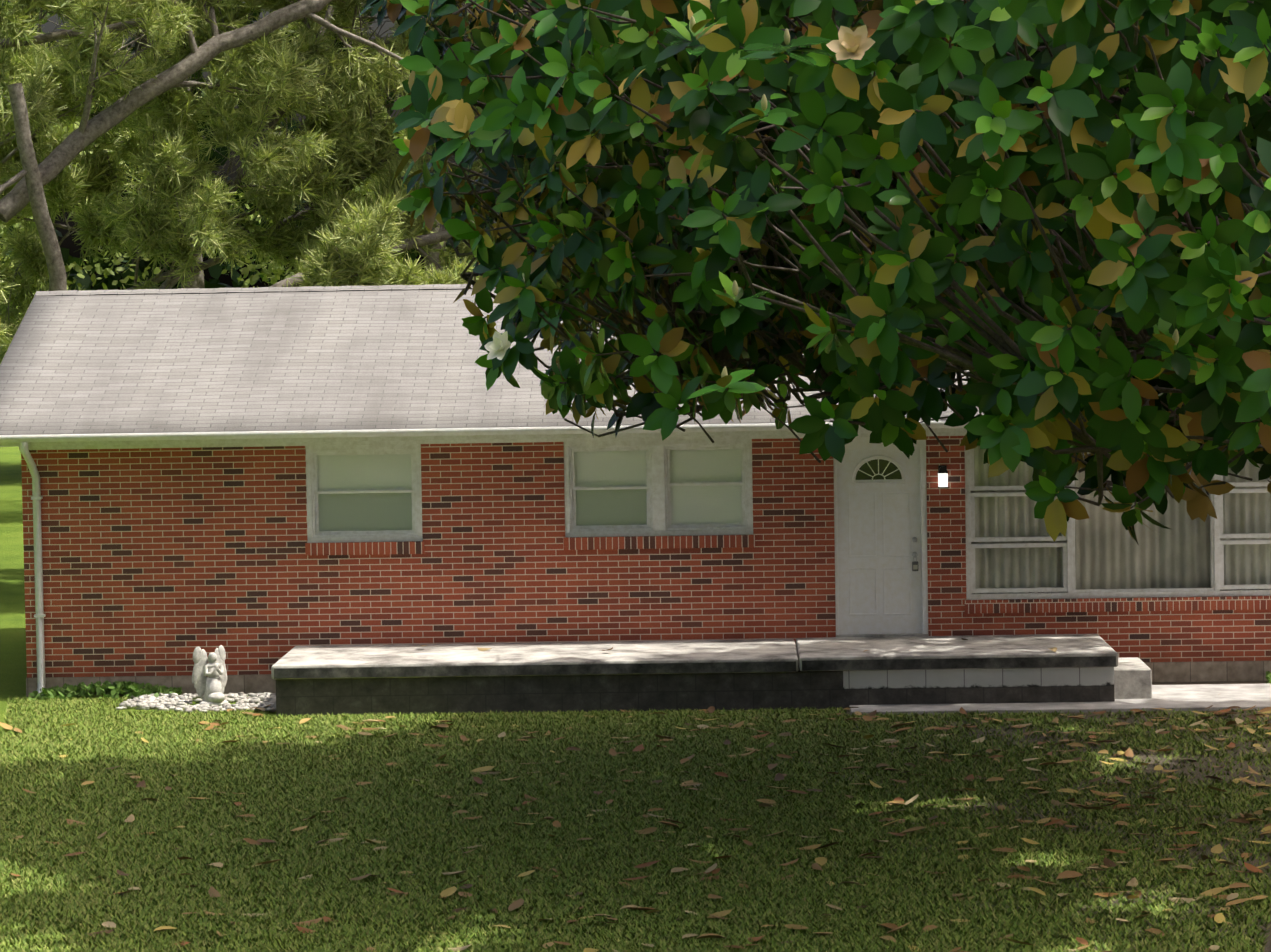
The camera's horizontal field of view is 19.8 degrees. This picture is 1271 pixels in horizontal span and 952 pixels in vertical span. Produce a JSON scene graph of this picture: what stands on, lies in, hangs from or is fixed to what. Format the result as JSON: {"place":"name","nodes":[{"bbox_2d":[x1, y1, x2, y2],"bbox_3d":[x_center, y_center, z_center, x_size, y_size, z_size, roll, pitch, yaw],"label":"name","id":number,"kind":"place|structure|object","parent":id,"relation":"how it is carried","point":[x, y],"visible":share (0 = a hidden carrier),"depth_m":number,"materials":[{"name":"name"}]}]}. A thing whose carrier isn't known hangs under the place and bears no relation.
{"place":"outdoors","nodes":[
{"label":"outdoors","id":0,"kind":"place"},
{"bbox_2d":[8,0,475,289],"label":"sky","id":1,"kind":"structure","parent":0,"point":[74,249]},
{"bbox_2d":[0,306,1270,951],"bbox_3d":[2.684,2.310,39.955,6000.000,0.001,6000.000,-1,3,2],"label":"lawn","id":2,"kind":"structure","parent":0,"point":[12,638],"depth_m":33.31,"materials":[{"name":"green plant"}]},
{"bbox_2d":[116,692,275,712],"bbox_3d":[-4.670,2.443,39.163,1.808,0.080,1.585,-1,3,2],"label":"pebble bed","id":3,"kind":"object","parent":2,"relation":"on","point":[178,703],"visible":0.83,"depth_m":39.10,"materials":[{"name":"white gravel"}]},
{"bbox_2d":[192,645,228,705],"bbox_3d":[-4.542,2.162,39.127,0.412,0.659,0.324,-3,4,-28],"label":"angel statue body","id":4,"kind":"object","parent":2,"relation":"on","point":[210,688],"visible":1,"depth_m":39.11,"materials":[{"name":"stone"}]},
{"bbox_2d":[0,0,528,324],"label":"tree trunks","id":5,"kind":"object","parent":2,"relation":"on","point":[33,176],"visible":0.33,"depth_m":50.85,"materials":[{"name":"brown plant"}]},
{"bbox_2d":[0,0,571,362],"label":"pine needles","id":6,"kind":"object","parent":5,"relation":"attached to","point":[316,260],"visible":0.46,"depth_m":51.79,"materials":[{"name":"green plant"}]},
{"bbox_2d":[0,0,571,344],"bbox_3d":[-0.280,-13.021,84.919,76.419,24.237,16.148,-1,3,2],"label":"tree crowns","id":7,"kind":"object","parent":2,"relation":"on","point":[215,271],"visible":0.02,"depth_m":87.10,"materials":[{"name":"green plant"}]},
{"bbox_2d":[0,638,1270,951],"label":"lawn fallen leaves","id":8,"kind":"object","parent":2,"relation":"on","point":[1218,918],"visible":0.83,"depth_m":30.29,"materials":[{"name":"brown plant"}]},
{"bbox_2d":[26,661,1270,696],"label":"house foundation","id":9,"kind":"object","parent":2,"relation":"on","point":[1213,671],"visible":0.11,"depth_m":39.86,"materials":[{"name":"grey concrete"}]},
{"bbox_2d":[29,671,1270,700],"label":"ground weeds","id":10,"kind":"object","parent":2,"relation":"on","point":[117,688],"visible":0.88,"depth_m":39.94,"materials":[{"name":"green plant"}]},
{"bbox_2d":[276,663,1114,715],"bbox_3d":[0.636,2.196,38.998,8.760,0.400,1.999,-1,3,2],"label":"porch skirt","id":11,"kind":"object","parent":2,"relation":"on","point":[663,692],"depth_m":38.01,"materials":[{"name":"grey concrete"}]},
{"bbox_2d":[271,639,797,678],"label":"porch slab","id":12,"kind":"structure","parent":11,"relation":"on","point":[568,653],"depth_m":38.73,"materials":[{"name":"concrete"}]},
{"bbox_2d":[274,656,1115,678],"bbox_3d":[0.605,1.997,37.930,8.780,0.115,0.033,-1,3,2],"label":"porch slab stain","id":13,"kind":"object","parent":12,"relation":"attached to","point":[811,665],"visible":1,"depth_m":37.93,"materials":[{"name":"concrete"}]},
{"bbox_2d":[796,634,1117,670],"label":"porch slab","id":14,"kind":"structure","parent":11,"relation":"on","point":[955,647],"depth_m":38.60,"materials":[{"name":"concrete"}]},
{"bbox_2d":[359,0,1270,544],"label":"magnolia tree","id":15,"kind":"object","parent":2,"relation":"on","point":[913,60],"depth_m":23.15,"materials":[{"name":"green plant"}]},
{"bbox_2d":[1256,110,1270,138],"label":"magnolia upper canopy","id":16,"kind":"object","parent":2,"relation":"on","point":[1264,126],"visible":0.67,"depth_m":23.01,"materials":[{"name":"green plant"}]},
{"bbox_2d":[21,436,1270,677],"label":"house wall","id":17,"kind":"structure","parent":0,"point":[161,560],"depth_m":40.01,"materials":[{"name":"red brick"}]},
{"bbox_2d":[306,444,422,542],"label":"house trim","id":18,"kind":"structure","parent":17,"relation":"attached to","point":[419,537],"depth_m":40.00,"materials":[{"name":"white wood"}]},
{"bbox_2d":[311,449,417,537],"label":"house frame","id":19,"kind":"object","parent":18,"relation":"attached to","point":[317,533],"visible":0.88,"depth_m":40.04,"materials":[{"name":"white wood"}]},
{"bbox_2d":[317,454,411,490],"bbox_3d":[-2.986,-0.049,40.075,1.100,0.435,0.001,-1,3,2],"label":"window pane","id":20,"kind":"structure","parent":18,"relation":"attached to","point":[356,470],"depth_m":40.08,"materials":[{"name":"clear glass"}]},
{"bbox_2d":[318,493,411,530],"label":"window pane","id":21,"kind":"structure","parent":18,"relation":"attached to","point":[362,501],"depth_m":40.11,"materials":[{"name":"clear glass"}]},
{"bbox_2d":[305,541,424,555],"bbox_3d":[-2.973,0.791,40.103,1.310,0.135,0.245,-1,3,2],"label":"brick window sill","id":22,"kind":"structure","parent":17,"relation":"attached to","point":[370,548],"depth_m":39.98,"materials":[{"name":"red brick"}]},
{"bbox_2d":[0,288,983,434],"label":"house roof","id":23,"kind":"structure","parent":17,"relation":"on","point":[245,361],"depth_m":41.26,"materials":[{"name":"grey"}]},
{"bbox_2d":[20,442,45,696],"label":"downspout","id":24,"kind":"object","parent":23,"relation":"attached to","point":[38,565],"visible":0.88,"depth_m":40.04,"materials":[{"name":"paint"}]},
{"bbox_2d":[31,496,45,616],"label":"house downspout straps","id":25,"kind":"object","parent":24,"relation":"attached to","point":[38,498],"visible":0.86,"depth_m":40.05,"materials":[{"name":"white metal"}]},
{"bbox_2d":[34,284,472,295],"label":"roof ridge cap","id":26,"kind":"object","parent":23,"relation":"on","point":[263,289],"visible":0.27,"depth_m":43.63,"materials":[{"name":"grey"}]},
{"bbox_2d":[0,428,966,446],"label":"fascia board","id":27,"kind":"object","parent":23,"relation":"attached to","point":[339,439],"depth_m":39.54,"materials":[{"name":"white wood"}]},
{"bbox_2d":[0,421,968,442],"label":"gutter","id":28,"kind":"object","parent":27,"relation":"attached to","point":[350,433],"depth_m":39.44,"materials":[{"name":"white metal"}]},
{"bbox_2d":[970,446,1144,593],"bbox_3d":[4.627,0.434,39.962,1.920,1.689,0.079,-1,3,2],"label":"curtain","id":29,"kind":"object","parent":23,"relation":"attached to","point":[1034,527],"visible":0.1,"depth_m":39.98,"materials":[{"name":"white fabric"}]},
{"bbox_2d":[965,450,1270,599],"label":"house trim","id":30,"kind":"structure","parent":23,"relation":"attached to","point":[1056,595],"depth_m":39.85,"materials":[{"name":"white wood"}]},
{"bbox_2d":[974,456,1032,485],"bbox_3d":[4.191,-0.118,39.873,0.960,0.449,0.001,-1,3,2],"label":"window pane","id":31,"kind":"object","parent":30,"relation":"on","point":[1004,475],"depth_m":39.88,"materials":[{"name":"clear glass"}]},
{"bbox_2d":[975,496,1055,536],"bbox_3d":[4.200,0.444,39.904,0.960,0.449,0.001,-1,3,2],"label":"window pane","id":32,"kind":"object","parent":30,"relation":"on","point":[1006,516],"visible":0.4,"depth_m":39.91,"materials":[{"name":"clear glass"}]},
{"bbox_2d":[977,547,1062,587],"bbox_3d":[4.209,1.006,39.935,0.960,0.449,0.001,-1,3,2],"label":"window pane","id":33,"kind":"object","parent":30,"relation":"on","point":[1017,569],"visible":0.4,"depth_m":39.93,"materials":[{"name":"clear glass"}]},
{"bbox_2d":[970,449,1270,592],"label":"house window frames","id":34,"kind":"structure","parent":30,"relation":"attached to","point":[1217,544],"depth_m":39.85,"materials":[{"name":"white wood"}]},
{"bbox_2d":[1075,462,1210,589],"bbox_3d":[5.557,0.424,39.868,1.485,1.629,0.001,-1,3,2],"label":"window pane","id":35,"kind":"object","parent":30,"relation":"on","point":[1153,572],"visible":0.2,"depth_m":39.89,"materials":[{"name":"clear glass"}]},
{"bbox_2d":[1223,493,1270,533],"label":"window pane","id":36,"kind":"object","parent":30,"relation":"on","point":[1246,512],"visible":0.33,"depth_m":39.84,"materials":[{"name":"clear glass"}]},
{"bbox_2d":[1224,544,1270,583],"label":"window pane","id":37,"kind":"object","parent":30,"relation":"on","point":[1246,564],"visible":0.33,"depth_m":39.87,"materials":[{"name":"clear glass"}]},
{"bbox_2d":[1144,459,1270,587],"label":"curtain","id":38,"kind":"object","parent":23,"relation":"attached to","point":[1243,526],"visible":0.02,"depth_m":39.98,"materials":[{"name":"white fabric"}]},
{"bbox_2d":[19,432,966,449],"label":"soffit","id":39,"kind":"structure","parent":17,"relation":"attached to","point":[439,441],"depth_m":39.91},
{"bbox_2d":[564,439,752,536],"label":"house trim","id":40,"kind":"structure","parent":17,"relation":"attached to","point":[748,531],"depth_m":39.91,"materials":[{"name":"white wood"}]},
{"bbox_2d":[569,445,652,531],"bbox_3d":[-0.271,0.136,39.991,0.908,0.945,0.080,-1,3,2],"label":"house frame","id":41,"kind":"object","parent":40,"relation":"attached to","point":[602,528],"visible":0.92,"depth_m":39.97,"materials":[{"name":"white wood"}]},
{"bbox_2d":[574,450,646,485],"bbox_3d":[-0.274,-0.090,40.003,0.848,0.435,0.001,-1,3,2],"label":"house blind","id":42,"kind":"object","parent":41,"relation":"attached to","point":[588,475],"depth_m":40.00,"materials":[{"name":"beige fabric"}]},
{"bbox_2d":[575,451,646,486],"bbox_3d":[-0.275,-0.078,39.969,0.788,0.395,0.001,-1,3,2],"label":"window pane","id":43,"kind":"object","parent":41,"relation":"in","point":[610,468],"visible":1,"depth_m":39.97,"materials":[{"name":"clear glass"}]},
{"bbox_2d":[576,489,646,525],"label":"window pane","id":44,"kind":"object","parent":41,"relation":"in","point":[612,507],"visible":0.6,"depth_m":40.02,"materials":[{"name":"clear glass"}]},
{"bbox_2d":[576,489,646,525],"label":"screen","id":45,"kind":"object","parent":41,"relation":"attached to","point":[581,511],"visible":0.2,"depth_m":40.04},
{"bbox_2d":[651,445,664,530],"bbox_3d":[0.253,0.129,39.968,0.140,0.945,0.118,-1,3,2],"label":"window mullion","id":46,"kind":"object","parent":40,"relation":"attached to","point":[658,489],"visible":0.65,"depth_m":39.91},
{"bbox_2d":[664,444,747,530],"bbox_3d":[0.776,0.120,39.963,0.908,0.945,0.080,-1,3,2],"label":"house frame","id":47,"kind":"object","parent":40,"relation":"attached to","point":[743,525],"visible":0.96,"depth_m":39.94,"materials":[{"name":"white wood"}]},
{"bbox_2d":[670,449,741,481],"bbox_3d":[0.773,-0.121,39.975,0.848,0.405,0.001,-1,3,2],"label":"house blind","id":48,"kind":"object","parent":47,"relation":"attached to","point":[716,462],"depth_m":39.98,"materials":[{"name":"beige fabric"}]},
{"bbox_2d":[670,449,741,482],"bbox_3d":[0.772,-0.109,39.941,0.788,0.365,0.001,-1,3,2],"label":"window pane","id":49,"kind":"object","parent":47,"relation":"in","point":[705,466],"visible":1,"depth_m":39.94,"materials":[{"name":"clear glass"}]},
{"bbox_2d":[671,485,741,523],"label":"window pane","id":50,"kind":"structure","parent":47,"relation":"attached to","point":[724,495],"depth_m":40.01,"materials":[{"name":"clear glass"}]},
{"bbox_2d":[563,535,754,549],"bbox_3d":[0.263,0.722,40.017,2.105,0.135,0.245,-1,3,2],"label":"brick window sill","id":51,"kind":"structure","parent":17,"relation":"attached to","point":[652,542],"depth_m":39.90,"materials":[{"name":"red brick"}]},
{"bbox_2d":[833,437,927,634],"bbox_3d":[2.691,0.653,39.946,1.015,2.210,0.155,-1,3,2],"label":"door frame","id":52,"kind":"object","parent":17,"relation":"attached to","point":[859,443],"visible":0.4,"depth_m":39.86,"materials":[{"name":"white wood"}]},
{"bbox_2d":[837,449,922,634],"bbox_3d":[2.680,0.723,39.948,0.920,2.030,0.040,-1,3,2],"label":"front door","id":53,"kind":"structure","parent":52,"relation":"in","point":[896,541],"depth_m":39.93,"materials":[{"name":"white wood"}]},
{"bbox_2d":[855,459,901,479],"bbox_3d":[2.667,-0.073,39.904,0.510,0.225,0.001,-1,3,2],"label":"fanlight glass","id":54,"kind":"object","parent":53,"relation":"in","point":[873,464],"visible":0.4,"depth_m":39.91,"materials":[{"name":"clear glass"}]},
{"bbox_2d":[851,455,905,483],"bbox_3d":[2.666,-0.072,39.885,0.603,0.318,0.036,-1,3,2],"label":"fanlight frame","id":55,"kind":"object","parent":53,"relation":"attached to","point":[873,456],"depth_m":39.88,"materials":[{"name":"white wood"}]},
{"bbox_2d":[848,492,910,614],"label":"house door mouldings","id":56,"kind":"object","parent":53,"relation":"attached to","point":[884,555],"visible":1,"depth_m":39.93,"materials":[{"name":"white wood"}]},
{"bbox_2d":[912,537,917,557],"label":"house door knobs","id":57,"kind":"object","parent":53,"relation":"attached to","point":[914,539],"visible":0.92,"depth_m":39.89,"materials":[{"name":"silver metal"}]},
{"bbox_2d":[912,561,918,570],"bbox_3d":[3.067,0.989,39.860,0.068,0.105,0.055,-1,3,2],"label":"house lock box","id":58,"kind":"object","parent":53,"relation":"attached to","point":[915,563],"visible":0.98,"depth_m":39.84,"materials":[{"name":"grey metal"}]},
{"bbox_2d":[937,467,947,488],"bbox_3d":[3.359,0.015,39.734,0.120,0.235,0.135,-1,3,2],"label":"house lamp cap","id":59,"kind":"object","parent":17,"relation":"attached to","point":[942,470],"visible":0.83,"depth_m":39.68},
{"bbox_2d":[938,473,947,486],"bbox_3d":[3.359,0.043,39.728,0.100,0.150,0.100,-1,3,2],"label":"lantern glass","id":60,"kind":"object","parent":59,"relation":"attached to","point":[942,479],"visible":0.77,"depth_m":39.68,"materials":[{"name":"white glass"}]},
{"bbox_2d":[965,596,1270,613],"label":"brick window sill","id":61,"kind":"structure","parent":17,"relation":"attached to","point":[1122,604],"depth_m":39.80,"materials":[{"name":"red brick"}]},
{"bbox_2d":[836,633,928,636],"bbox_3d":[2.709,1.748,39.984,1.015,0.021,0.200,-1,3,2],"label":"door threshold","id":62,"kind":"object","parent":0,"point":[876,635],"depth_m":39.89,"materials":[{"name":"grey metal"}]},
{"bbox_2d":[849,683,1270,714],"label":"walk path","id":63,"kind":"structure","parent":0,"point":[1199,697],"depth_m":37.72,"materials":[{"name":"grey concrete"}]},
{"bbox_2d":[1114,657,1151,698],"bbox_3d":[5.221,2.165,38.730,0.420,0.340,1.200,-1,3,2],"label":"porch step","id":64,"kind":"object","parent":63,"relation":"on","point":[1132,677],"visible":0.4,"depth_m":38.13,"materials":[{"name":"concrete"}]},
{"bbox_2d":[972,589,1257,593],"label":"house inner lining","id":65,"kind":"object","parent":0,"point":[1231,589],"depth_m":40.55,"materials":[{"name":"white"}]}
]}

